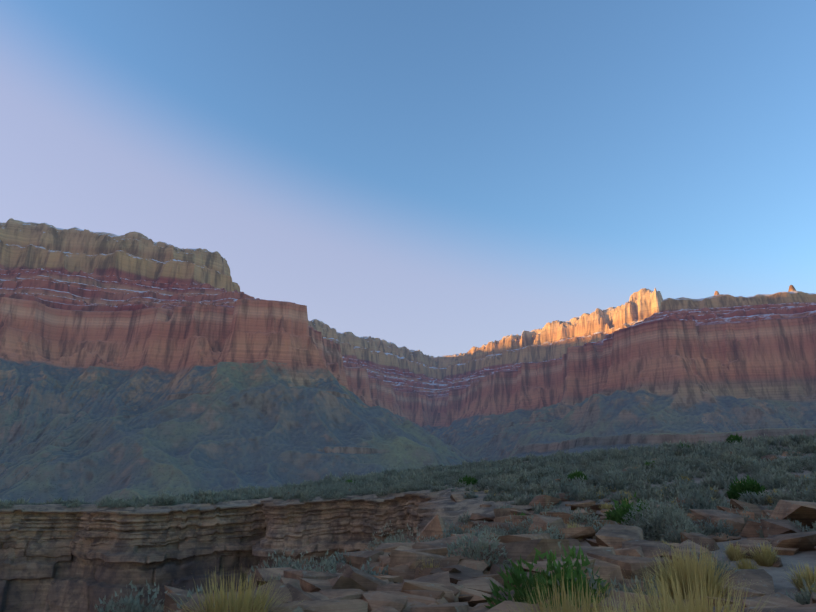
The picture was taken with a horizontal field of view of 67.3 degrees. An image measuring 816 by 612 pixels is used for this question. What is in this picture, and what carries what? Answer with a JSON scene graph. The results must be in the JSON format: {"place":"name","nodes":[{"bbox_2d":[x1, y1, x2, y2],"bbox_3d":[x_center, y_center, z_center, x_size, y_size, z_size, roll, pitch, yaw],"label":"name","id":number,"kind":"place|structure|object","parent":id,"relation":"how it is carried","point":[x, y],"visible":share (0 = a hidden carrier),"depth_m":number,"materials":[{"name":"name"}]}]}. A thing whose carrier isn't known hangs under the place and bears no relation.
{"place":"outdoors","nodes":[
{"label":"outdoors","id":0,"kind":"place"},
{"bbox_2d":[0,486,534,611],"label":"rock ledge","id":1,"kind":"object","parent":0,"point":[56,558],"depth_m":52.53,"materials":[{"name":"brown stone"}]},
{"bbox_2d":[0,218,815,504],"bbox_3d":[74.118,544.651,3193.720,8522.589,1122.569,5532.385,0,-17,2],"label":"canyon terrain","id":2,"kind":"structure","parent":0,"point":[137,364],"depth_m":1641.52,"materials":[{"name":"red stone"}]},
{"bbox_2d":[0,0,815,356],"label":"sky","id":3,"kind":"structure","parent":0,"point":[435,178],"materials":[{"name":"blue"}]},
{"bbox_2d":[106,441,815,603],"bbox_3d":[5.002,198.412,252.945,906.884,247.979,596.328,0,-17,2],"label":"plateau ground","id":4,"kind":"structure","parent":0,"point":[781,584],"depth_m":13.65,"materials":[{"name":"soil"}]},
{"bbox_2d":[0,438,815,542],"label":"sagebrush","id":5,"kind":"object","parent":4,"relation":"on","point":[721,466],"visible":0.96,"depth_m":42.30,"materials":[{"name":"green plant"}]},
{"bbox_2d":[0,430,815,504],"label":"sagebrush","id":6,"kind":"object","parent":4,"relation":"on","point":[792,441],"visible":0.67,"depth_m":72.39,"materials":[{"name":"green plant"}]},
{"bbox_2d":[94,476,815,611],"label":"sagebrush","id":7,"kind":"object","parent":4,"relation":"on","point":[654,522],"visible":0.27,"depth_m":15.62,"materials":[{"name":"green plant"}]},
{"bbox_2d":[163,474,815,611],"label":"dry grass clumps","id":8,"kind":"object","parent":4,"relation":"on","point":[689,581],"visible":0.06,"depth_m":6.66,"materials":[{"name":"yellow plant"}]},
{"bbox_2d":[164,452,815,611],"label":"rocks","id":9,"kind":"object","parent":4,"relation":"on","point":[460,583],"depth_m":11.15,"materials":[{"name":"brown stone"}]},
{"bbox_2d":[346,434,767,610],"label":"green shrubs","id":10,"kind":"object","parent":4,"relation":"on","point":[618,513],"visible":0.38,"depth_m":7.96,"materials":[{"name":"green plant"}]}
]}

